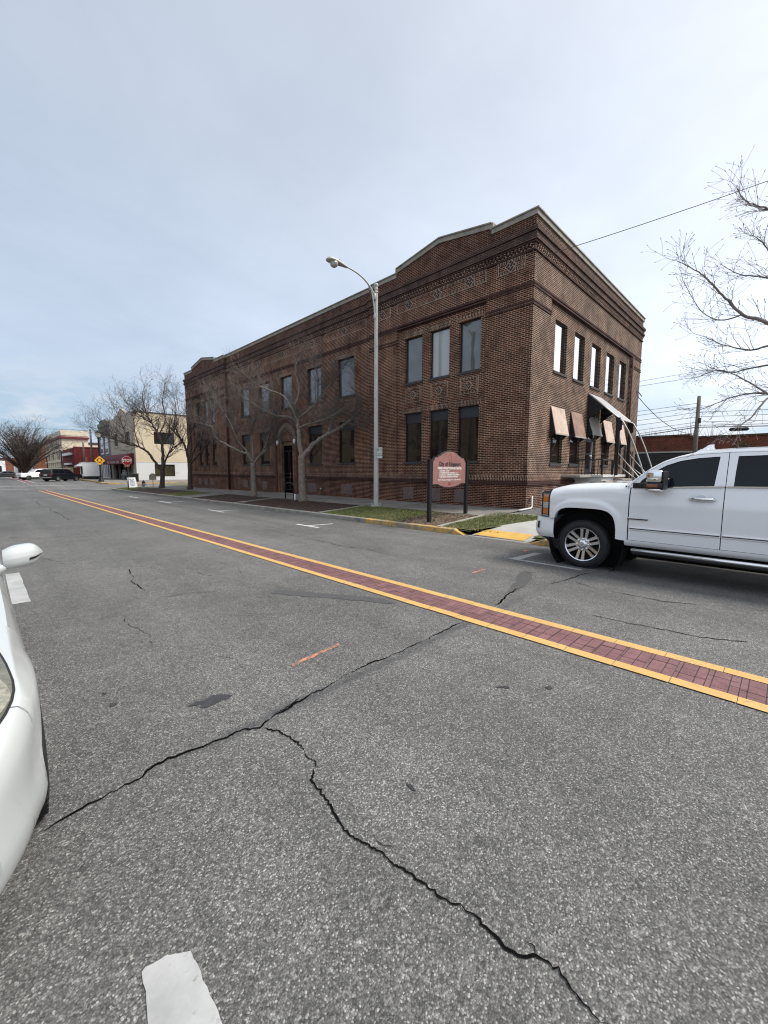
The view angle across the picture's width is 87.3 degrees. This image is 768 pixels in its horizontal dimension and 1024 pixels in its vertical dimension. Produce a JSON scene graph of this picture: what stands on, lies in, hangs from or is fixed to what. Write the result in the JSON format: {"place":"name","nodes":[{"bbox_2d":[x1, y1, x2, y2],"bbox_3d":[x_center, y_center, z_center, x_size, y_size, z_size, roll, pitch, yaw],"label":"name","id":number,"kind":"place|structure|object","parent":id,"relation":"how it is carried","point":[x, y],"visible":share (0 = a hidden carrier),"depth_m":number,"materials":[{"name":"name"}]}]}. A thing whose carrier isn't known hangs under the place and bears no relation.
{"place":"outdoors","nodes":[
{"label":"outdoors","id":0,"kind":"place"},
{"bbox_2d":[79,478,187,482],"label":"sidewalk","id":1,"kind":"structure","parent":0,"point":[110,480],"depth_m":58.37,"materials":[{"name":"concrete"}]},
{"bbox_2d":[45,430,97,467],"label":"cream block","id":2,"kind":"structure","parent":1,"relation":"on","point":[76,437],"depth_m":89.87,"materials":[{"name":"beige stone"}]},
{"bbox_2d":[57,446,98,473],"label":"red building","id":3,"kind":"structure","parent":1,"relation":"on","point":[72,459],"depth_m":77.81,"materials":[{"name":"paint"}]},
{"bbox_2d":[89,429,93,461],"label":"utility pole","id":4,"kind":"object","parent":1,"relation":"on","point":[91,449],"visible":0.47,"depth_m":73.07,"materials":[{"name":"grey metal"}]},
{"bbox_2d":[95,430,103,481],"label":"lantern post","id":5,"kind":"object","parent":1,"relation":"on","point":[97,436],"visible":0.69,"depth_m":53.76,"materials":[{"name":"black metal"}]},
{"bbox_2d":[94,456,104,480],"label":"roundabout sign","id":6,"kind":"object","parent":1,"relation":"on","point":[99,460],"visible":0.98,"depth_m":52.96,"materials":[{"name":"yellow metal"}]},
{"bbox_2d":[97,419,118,477],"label":"grey shop building","id":7,"kind":"structure","parent":1,"relation":"on","point":[105,451],"depth_m":71.79,"materials":[{"name":"stone"}]},
{"bbox_2d":[109,409,187,479],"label":"corner building","id":8,"kind":"structure","parent":1,"relation":"on","point":[144,466],"depth_m":60.77,"materials":[{"name":"beige paint"}]},
{"bbox_2d":[103,453,133,464],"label":"shop awning","id":9,"kind":"object","parent":8,"relation":"attached to","point":[113,459],"visible":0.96,"depth_m":61.82,"materials":[{"name":"red fabric"}]},
{"bbox_2d":[154,432,173,444],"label":"window","id":10,"kind":"structure","parent":8,"relation":"in","point":[156,441],"depth_m":60.80,"materials":[{"name":"black glass"}]},
{"bbox_2d":[155,464,174,475],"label":"window","id":11,"kind":"structure","parent":8,"relation":"in","point":[169,469],"depth_m":61.55,"materials":[{"name":"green glass"}]},
{"bbox_2d":[138,485,518,516],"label":"sidewalk","id":12,"kind":"structure","parent":0,"point":[473,510],"depth_m":19.02,"materials":[{"name":"concrete"}]},
{"bbox_2d":[171,484,543,539],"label":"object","id":13,"kind":"structure","parent":0,"point":[348,504],"depth_m":14.25,"materials":[{"name":"concrete"}]},
{"bbox_2d":[28,444,46,471],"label":"orange brick building","id":14,"kind":"structure","parent":13,"relation":"on","point":[41,465],"depth_m":114.21,"materials":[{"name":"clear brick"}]},
{"bbox_2d":[69,362,186,487],"bbox_3d":[-23.372,-8.484,38.768,10.619,12.596,7.101,0,6,-6],"label":"bare tree","id":15,"kind":"object","parent":13,"relation":"on","point":[110,434],"visible":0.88,"depth_m":38.59,"materials":[{"name":"brown plant"}]},
{"bbox_2d":[129,488,188,493],"bbox_3d":[-20.053,-1.884,35.346,2.350,0.213,10.800,-6,8,-45],"label":"mulch bed","id":16,"kind":"object","parent":13,"relation":"on","point":[150,490],"visible":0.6,"depth_m":34.50,"materials":[{"name":"brown plant"}]},
{"bbox_2d":[149,376,211,489],"bbox_3d":[-16.355,-6.734,33.880,5.858,10.018,4.169,0,6,-2],"label":"bare tree","id":17,"kind":"object","parent":13,"relation":"on","point":[190,460],"visible":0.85,"depth_m":34.23,"materials":[{"name":"brown plant"}]},
{"bbox_2d":[181,493,218,496],"bbox_3d":[-12.505,-1.160,27.796,2.350,0.148,2.200,-6,8,-45],"label":"paved strip","id":18,"kind":"object","parent":13,"relation":"on","point":[201,495],"visible":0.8,"depth_m":27.90,"materials":[{"name":"concrete"}]},
{"bbox_2d":[195,494,267,502],"bbox_3d":[-9.479,-0.869,24.769,2.350,0.180,6.380,-6,8,-45],"label":"mulch bed","id":19,"kind":"object","parent":13,"relation":"on","point":[236,497],"visible":0.8,"depth_m":24.50,"materials":[{"name":"brown soil"}]},
{"bbox_2d":[171,367,285,496],"bbox_3d":[-9.007,-5.162,24.464,6.653,8.759,5.320,3,7,27],"label":"bare tree","id":20,"kind":"object","parent":19,"relation":"on","point":[253,467],"visible":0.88,"depth_m":25.06,"materials":[{"name":"grey plant"}]},
{"bbox_2d":[234,498,511,528],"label":"fallen leaves","id":21,"kind":"object","parent":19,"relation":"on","point":[416,521],"visible":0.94,"depth_m":13.48,"materials":[{"name":"brown plant"}]},
{"bbox_2d":[129,488,360,511],"bbox_3d":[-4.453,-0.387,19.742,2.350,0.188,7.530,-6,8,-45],"label":"mulch bed","id":22,"kind":"object","parent":13,"relation":"on","point":[310,508],"visible":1,"depth_m":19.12,"materials":[{"name":"brown soil"}]},
{"bbox_2d":[213,332,385,501],"bbox_3d":[-4.484,-4.970,20.772,10.082,9.109,4.321,1,6,11],"label":"bare tree","id":23,"kind":"object","parent":22,"relation":"on","point":[301,465],"visible":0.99,"depth_m":20.60,"materials":[{"name":"grey plant"}]},
{"bbox_2d":[326,256,381,506],"bbox_3d":[-1.139,-4.829,16.193,2.760,9.534,0.367,-6,8,-45],"label":"street lamp","id":24,"kind":"object","parent":13,"relation":"on","point":[334,262],"visible":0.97,"depth_m":16.85,"materials":[{"name":"metal"}]},
{"bbox_2d":[323,506,439,520],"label":"lawn","id":25,"kind":"structure","parent":13,"relation":"on","point":[415,516],"depth_m":15.00,"materials":[{"name":"plant"}]},
{"bbox_2d":[183,205,645,510],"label":"brick building","id":26,"kind":"structure","parent":13,"relation":"on","point":[503,352],"depth_m":17.80,"materials":[{"name":"brick"}]},
{"bbox_2d":[205,440,209,465],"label":"window","id":27,"kind":"structure","parent":26,"relation":"in","point":[207,449],"depth_m":35.34,"materials":[{"name":"black glass"}]},
{"bbox_2d":[211,439,216,465],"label":"window","id":28,"kind":"structure","parent":26,"relation":"in","point":[214,445],"depth_m":34.30,"materials":[{"name":"brown glass"}]},
{"bbox_2d":[241,389,249,417],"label":"window","id":29,"kind":"structure","parent":26,"relation":"in","point":[245,410],"depth_m":29.90,"materials":[{"name":"grey glass"}]},
{"bbox_2d":[242,435,250,465],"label":"window","id":30,"kind":"structure","parent":26,"relation":"in","point":[246,439],"depth_m":30.27,"materials":[{"name":"black glass"}]},
{"bbox_2d":[259,383,268,413],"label":"window","id":31,"kind":"structure","parent":26,"relation":"in","point":[266,384],"depth_m":27.86,"materials":[{"name":"grey glass"}]},
{"bbox_2d":[259,432,270,465],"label":"window","id":32,"kind":"structure","parent":26,"relation":"in","point":[266,457],"depth_m":28.32,"materials":[{"name":"black glass"}]},
{"bbox_2d":[280,376,291,410],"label":"window","id":33,"kind":"structure","parent":26,"relation":"in","point":[285,385],"depth_m":25.83,"materials":[{"name":"grey glass"}]},
{"bbox_2d":[284,445,292,492],"bbox_3d":[-6.161,-2.739,26.316,0.128,3.186,1.310,-6,8,-45],"label":"door","id":34,"kind":"structure","parent":26,"relation":"in","point":[288,458],"depth_m":26.40,"materials":[{"name":"black paint"}]},
{"bbox_2d":[306,367,321,404],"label":"window","id":35,"kind":"structure","parent":26,"relation":"in","point":[312,393],"depth_m":23.78,"materials":[{"name":"grey glass"}]},
{"bbox_2d":[307,425,322,464],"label":"window","id":36,"kind":"structure","parent":26,"relation":"in","point":[316,431],"depth_m":24.01,"materials":[{"name":"black glass"}]},
{"bbox_2d":[337,357,354,398],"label":"window","id":37,"kind":"structure","parent":26,"relation":"in","point":[346,380],"depth_m":21.60,"materials":[{"name":"grey glass"}]},
{"bbox_2d":[337,421,354,464],"bbox_3d":[-2.007,-3.716,21.870,0.220,2.301,1.480,-6,8,-45],"label":"window","id":38,"kind":"structure","parent":26,"relation":"in","point":[347,442],"depth_m":21.97,"materials":[{"name":"black glass"}]},
{"bbox_2d":[403,413,421,463],"bbox_3d":[1.347,-3.352,18.455,0.210,2.301,1.120,-6,8,-45],"label":"window","id":39,"kind":"structure","parent":26,"relation":"in","point":[413,421],"depth_m":18.53,"materials":[{"name":"brown glass"}]},
{"bbox_2d":[403,336,422,385],"bbox_3d":[1.356,-6.783,18.098,0.210,2.061,1.120,-6,8,-45],"label":"window","id":40,"kind":"structure","parent":26,"relation":"in","point":[414,345],"depth_m":18.17,"materials":[{"name":"grey glass"}]},
{"bbox_2d":[428,327,449,380],"bbox_3d":[2.385,-6.674,17.069,0.210,2.061,1.120,-6,8,-45],"label":"window","id":41,"kind":"structure","parent":26,"relation":"in","point":[440,338],"depth_m":17.14,"materials":[{"name":"grey glass"}]},
{"bbox_2d":[430,409,447,458],"bbox_3d":[2.434,-3.297,17.477,0.050,2.202,1.012,-6,8,-45],"label":"window","id":42,"kind":"structure","parent":26,"relation":"in","point":[439,418],"depth_m":17.50,"materials":[{"name":"black glass"}]},
{"bbox_2d":[458,405,478,462],"bbox_3d":[3.428,-3.130,16.376,0.210,2.301,1.100,-6,8,-45],"label":"window","id":43,"kind":"structure","parent":26,"relation":"in","point":[468,416],"depth_m":16.43,"materials":[{"name":"black glass"}]},
{"bbox_2d":[457,318,480,375],"bbox_3d":[3.436,-6.561,16.019,0.210,2.061,1.100,-6,8,-45],"label":"window","id":44,"kind":"structure","parent":26,"relation":"in","point":[470,330],"depth_m":16.08,"materials":[{"name":"grey glass"}]},
{"bbox_2d":[549,416,562,465],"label":"window","id":45,"kind":"structure","parent":26,"relation":"in","point":[555,438],"depth_m":16.62,"materials":[{"name":"black glass"}]},
{"bbox_2d":[553,322,566,377],"bbox_3d":[7.007,-6.489,16.081,1.270,2.021,0.200,-6,8,-45],"label":"window","id":46,"kind":"structure","parent":26,"relation":"in","point":[560,329],"depth_m":16.22,"materials":[{"name":"white glass"}]},
{"bbox_2d":[568,416,579,465],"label":"window","id":47,"kind":"structure","parent":26,"relation":"in","point":[573,442],"depth_m":18.03,"materials":[{"name":"black glass"}]},
{"bbox_2d":[572,334,583,384],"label":"window","id":48,"kind":"structure","parent":26,"relation":"in","point":[578,340],"depth_m":17.63,"materials":[{"name":"white glass"}]},
{"bbox_2d":[584,419,593,473],"bbox_3d":[9.819,-3.168,19.292,1.290,2.705,0.120,-6,8,-45],"label":"side door","id":49,"kind":"structure","parent":26,"relation":"in","point":[589,441],"depth_m":19.38,"materials":[{"name":"brown metal"}]},
{"bbox_2d":[590,345,599,391],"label":"window","id":50,"kind":"structure","parent":26,"relation":"in","point":[595,351],"depth_m":19.13,"materials":[{"name":"white glass"}]},
{"bbox_2d":[600,425,608,466],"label":"window","id":51,"kind":"structure","parent":26,"relation":"in","point":[604,446],"depth_m":21.02,"materials":[{"name":"black glass"}]},
{"bbox_2d":[604,354,613,396],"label":"window","id":52,"kind":"structure","parent":26,"relation":"in","point":[609,359],"depth_m":20.60,"materials":[{"name":"white glass"}]},
{"bbox_2d":[587,393,651,478],"bbox_3d":[10.957,-2.931,18.388,1.870,5.005,2.737,-6,8,-45],"label":"entrance canopy","id":53,"kind":"object","parent":26,"relation":"attached to","point":[596,404],"visible":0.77,"depth_m":18.39,"materials":[{"name":"grey fabric"}]},
{"bbox_2d":[617,362,624,401],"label":"window","id":54,"kind":"structure","parent":26,"relation":"in","point":[621,368],"depth_m":22.10,"materials":[{"name":"white glass"}]},
{"bbox_2d":[397,512,477,525],"bbox_3d":[1.839,0.217,13.448,2.350,0.145,1.670,-6,8,-45],"label":"mulch bed","id":55,"kind":"object","parent":13,"relation":"on","point":[436,518],"visible":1,"depth_m":13.33,"materials":[{"name":"brown soil"}]},
{"bbox_2d":[427,451,468,521],"bbox_3d":[2.156,-0.730,13.430,2.170,2.600,0.130,-6,8,-45],"label":"city sign","id":56,"kind":"object","parent":55,"relation":"on","point":[447,469],"visible":0.99,"depth_m":13.21,"materials":[{"name":"black paint"}]},
{"bbox_2d":[437,515,484,526],"bbox_3d":[2.505,0.354,12.824,2.500,0.336,0.150,-6,8,-45],"label":"edging strip","id":57,"kind":"object","parent":13,"relation":"on","point":[445,524],"visible":0.36,"depth_m":12.72,"materials":[{"name":"concrete"}]},
{"bbox_2d":[443,514,537,529],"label":"lawn","id":58,"kind":"structure","parent":13,"relation":"on","point":[488,526],"depth_m":12.11,"materials":[{"name":"plant"}]},
{"bbox_2d":[561,450,632,483],"bbox_3d":[10.508,-1.270,17.743,5.880,3.022,3.269,-6,8,-45],"label":"entrance porch","id":59,"kind":"object","parent":13,"relation":"on","point":[584,478],"visible":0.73,"depth_m":17.47,"materials":[{"name":"concrete"}]},
{"bbox_2d":[634,433,767,477],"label":"brick building","id":60,"kind":"structure","parent":13,"relation":"on","point":[661,448],"depth_m":36.65,"materials":[{"name":"brown brick"}]},
{"bbox_2d":[643,455,686,471],"bbox_3d":[26.614,-3.713,36.879,0.070,3.000,5.000,-6,8,-45],"label":"roller door","id":61,"kind":"structure","parent":60,"relation":"in","point":[655,460],"depth_m":37.87,"materials":[{"name":"grey metal"}]},
{"bbox_2d":[647,147,767,447],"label":"bare tree","id":62,"kind":"object","parent":13,"relation":"on","point":[764,321],"visible":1,"depth_m":8.31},
{"bbox_2d":[0,477,767,1023],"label":"road","id":63,"kind":"structure","parent":0,"point":[594,831],"depth_m":2.15,"materials":[{"name":"grey asphalt"}]},
{"bbox_2d":[0,471,16,477],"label":"dark sedan","id":64,"kind":"object","parent":63,"relation":"on","point":[7,474],"visible":0.69,"depth_m":79.70,"materials":[{"name":"grey paint"}]},
{"bbox_2d":[5,572,30,603],"bbox_3d":[-5.439,1.095,5.911,0.249,0.016,2.175,-6,8,-45],"label":"parking stall mark","id":65,"kind":"object","parent":63,"relation":"on","point":[17,590],"visible":0.77,"depth_m":5.76,"materials":[{"name":"white paint"}]},
{"bbox_2d":[0,543,49,893],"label":"parked car","id":66,"kind":"object","parent":63,"relation":"on","point":[24,787],"visible":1,"depth_m":1.64,"materials":[{"name":"white paint"}]},
{"bbox_2d":[15,469,41,479],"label":"white pickup","id":67,"kind":"object","parent":63,"relation":"on","point":[32,474],"visible":0.48,"depth_m":64.62,"materials":[{"name":"paint"}]},
{"bbox_2d":[0,416,78,472],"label":"bare tree","id":68,"kind":"object","parent":63,"relation":"on","point":[23,462],"visible":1,"depth_m":68.97,"materials":[{"name":"brown plant"}]},
{"bbox_2d":[39,468,81,480],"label":"parked suv","id":69,"kind":"object","parent":63,"relation":"on","point":[55,474],"visible":0.99,"depth_m":58.09,"materials":[{"name":"black paint"}]},
{"bbox_2d":[74,462,99,478],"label":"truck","id":70,"kind":"object","parent":63,"relation":"on","point":[89,470],"visible":0.87,"depth_m":65.23,"materials":[{"name":"paint"}]},
{"bbox_2d":[78,479,187,483],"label":"curb","id":71,"kind":"structure","parent":63,"relation":"on","point":[126,483],"depth_m":55.78,"materials":[{"name":"grey concrete"}]},
{"bbox_2d":[142,951,221,1023],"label":"parking stall mark","id":72,"kind":"object","parent":63,"relation":"on","point":[176,988],"visible":1,"depth_m":1.29,"materials":[{"name":"white paint"}]},
{"bbox_2d":[199,499,219,503],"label":"curb","id":73,"kind":"structure","parent":63,"relation":"on","point":[209,501],"depth_m":23.66,"materials":[{"name":"concrete"}]},
{"bbox_2d":[188,694,231,707],"bbox_3d":[-1.265,1.377,2.939,0.297,0.001,0.140,-6,8,-45],"label":"oil stain","id":74,"kind":"object","parent":63,"relation":"on","point":[210,701],"visible":1,"depth_m":2.94,"materials":[{"name":"grey asphalt"}]},
{"bbox_2d":[220,501,244,506],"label":"curb","id":75,"kind":"structure","parent":63,"relation":"on","point":[232,504],"depth_m":21.54,"materials":[{"name":"concrete"}]},
{"bbox_2d":[45,621,462,829],"bbox_3d":[-0.333,1.347,3.208,0.148,0.001,3.693,6,8,44],"label":"road crack","id":76,"kind":"object","parent":63,"relation":"on","point":[164,760],"visible":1,"depth_m":2.45,"materials":[{"name":"black asphalt"}]},
{"bbox_2d":[245,504,275,510],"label":"curb","id":77,"kind":"structure","parent":63,"relation":"on","point":[260,507],"depth_m":19.35,"materials":[{"name":"concrete"}]},
{"bbox_2d":[267,728,317,766],"bbox_3d":[-0.560,1.420,2.475,0.565,0.004,0.071,5,8,41],"label":"road crack","id":78,"kind":"object","parent":63,"relation":"on","point":[294,741],"visible":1,"depth_m":2.50,"materials":[{"name":"black asphalt"}]},
{"bbox_2d":[276,508,315,515],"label":"curb","id":79,"kind":"structure","parent":63,"relation":"on","point":[309,513],"depth_m":17.18,"materials":[{"name":"concrete"}]},
{"bbox_2d":[291,643,338,665],"bbox_3d":[-0.617,1.302,3.685,0.056,0.001,0.587,5,8,40],"label":"orange paint mark","id":80,"kind":"object","parent":63,"relation":"on","point":[311,656],"visible":1,"depth_m":3.66,"materials":[{"name":"orange paint"}]},
{"bbox_2d":[270,589,394,603],"bbox_3d":[-0.696,1.133,5.402,1.778,0.012,0.223,2,6,15],"label":"tar patch","id":81,"kind":"object","parent":63,"relation":"on","point":[324,595],"visible":1,"depth_m":5.40,"materials":[{"name":"grey asphalt"}]},
{"bbox_2d":[44,490,627,660],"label":"median paving","id":82,"kind":"structure","parent":63,"relation":"on","point":[420,598],"depth_m":5.20,"materials":[{"name":"red brick"}]},
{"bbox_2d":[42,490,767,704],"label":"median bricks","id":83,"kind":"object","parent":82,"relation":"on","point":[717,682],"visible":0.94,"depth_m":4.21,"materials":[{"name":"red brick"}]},
{"bbox_2d":[315,512,366,522],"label":"curb","id":84,"kind":"structure","parent":63,"relation":"on","point":[344,517],"depth_m":15.04,"materials":[{"name":"concrete"}]},
{"bbox_2d":[366,518,436,531],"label":"curb","id":85,"kind":"structure","parent":63,"relation":"on","point":[403,524],"depth_m":12.87,"materials":[{"name":"yellow concrete"}]},
{"bbox_2d":[41,491,767,711],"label":"median line","id":86,"kind":"object","parent":63,"relation":"on","point":[721,694],"visible":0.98,"depth_m":3.96,"materials":[{"name":"yellow paint"}]},
{"bbox_2d":[45,490,767,683],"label":"median line","id":87,"kind":"object","parent":63,"relation":"on","point":[690,660],"visible":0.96,"depth_m":4.49,"materials":[{"name":"yellow paint"}]},
{"bbox_2d":[435,526,466,534],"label":"curb","id":88,"kind":"structure","parent":63,"relation":"on","point":[448,530],"depth_m":11.56,"materials":[{"name":"yellow concrete"}]},
{"bbox_2d":[310,769,607,1023],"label":"road crack","id":89,"kind":"object","parent":63,"relation":"on","point":[527,956],"visible":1,"depth_m":1.52,"materials":[{"name":"black asphalt"}]},
{"bbox_2d":[465,535,530,543],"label":"curb","id":90,"kind":"structure","parent":63,"relation":"on","point":[499,539],"depth_m":10.47,"materials":[{"name":"concrete"}]},
{"bbox_2d":[507,571,531,592],"bbox_3d":[2.130,1.062,6.206,0.240,0.036,1.547,3,7,25],"label":"tar patch","id":91,"kind":"object","parent":63,"relation":"on","point":[523,578],"visible":1,"depth_m":6.22,"materials":[{"name":"grey asphalt"}]},
{"bbox_2d":[529,539,548,545],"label":"curb","id":92,"kind":"structure","parent":63,"relation":"on","point":[544,542],"depth_m":9.64,"materials":[{"name":"yellow concrete"}]},
{"bbox_2d":[510,553,582,569],"bbox_3d":[3.329,0.944,7.863,1.090,0.037,1.356,-6,8,-45],"label":"parking stall mark","id":93,"kind":"object","parent":63,"relation":"on","point":[523,556],"visible":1,"depth_m":7.98,"materials":[{"name":"white paint"}]},
{"bbox_2d":[536,444,767,571],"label":"pickup truck","id":94,"kind":"object","parent":63,"relation":"on","point":[708,504],"visible":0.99,"depth_m":6.20,"materials":[{"name":"white paint"}]},
{"bbox_2d":[593,615,746,641],"bbox_3d":[2.948,1.235,4.253,1.397,0.010,0.124,4,7,33],"label":"road crack","id":95,"kind":"object","parent":63,"relation":"on","point":[674,631],"visible":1,"depth_m":4.13,"materials":[{"name":"grey asphalt"}]},
{"bbox_2d":[0,0,767,457],"label":"sky","id":96,"kind":"structure","parent":0,"point":[180,179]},
{"bbox_2d":[472,520,538,541],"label":"walkway","id":97,"kind":"structure","parent":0,"point":[528,527],"depth_m":11.24,"materials":[{"name":"concrete"}]},
{"bbox_2d":[475,529,532,540],"bbox_3d":[3.225,0.609,10.840,0.580,0.090,1.400,-6,8,-45],"label":"tactile tile","id":98,"kind":"object","parent":97,"relation":"on","point":[519,536],"visible":1,"depth_m":10.79,"materials":[{"name":"yellow tile"}]},
{"bbox_2d":[515,510,540,514],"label":"side yard","id":99,"kind":"structure","parent":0,"point":[534,512],"depth_m":14.06,"materials":[{"name":"concrete"}]},
{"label":"lawn","id":100,"kind":"object","parent":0,"visible":0},
{"bbox_2d":[122,456,131,488],"bbox_3d":[-25.252,-3.769,39.644,0.850,3.392,0.093,-6,8,-45],"label":"stop sign","id":101,"kind":"object","parent":100,"relation":"on","point":[126,461],"visible":0.98,"depth_m":39.55,"materials":[{"name":"red metal"}]},
{"bbox_2d":[127,477,137,487],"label":"frame sign","id":102,"kind":"object","parent":100,"relation":"on","point":[132,482],"visible":0.95,"depth_m":42.09,"materials":[{"name":"white paint"}]},
{"bbox_2d":[117,487,542,536],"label":"grass","id":103,"kind":"structure","parent":100,"relation":"on","point":[417,513],"depth_m":14.00,"materials":[{"name":"green plant"}]},
{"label":"side yard","id":104,"kind":"structure","parent":0,"visible":0},
{"bbox_2d":[692,396,700,452],"bbox_3d":[24.529,-5.263,31.680,0.368,7.550,0.428,-6,8,-45],"label":"utility pole","id":105,"kind":"object","parent":104,"relation":"on","point":[696,434],"visible":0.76,"depth_m":31.47,"materials":[{"name":"black paint"}]},
{"bbox_3d":[16.233,-5.405,11.839,0.380,11.900,0.400,-6,8,-45],"label":"utility pole","id":106,"kind":"object","parent":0,"visible":0},
{"bbox_2d":[536,181,766,258],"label":"cable","id":107,"kind":"object","parent":106,"relation":"attached to","point":[650,221],"visible":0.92,"depth_m":12.98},
{"label":"ground","id":108,"kind":"structure","parent":0,"visible":0},
{"bbox_2d":[0,458,14,471],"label":"distant building","id":109,"kind":"structure","parent":108,"relation":"on","point":[8,467],"depth_m":240.80,"materials":[{"name":"orange brick"}]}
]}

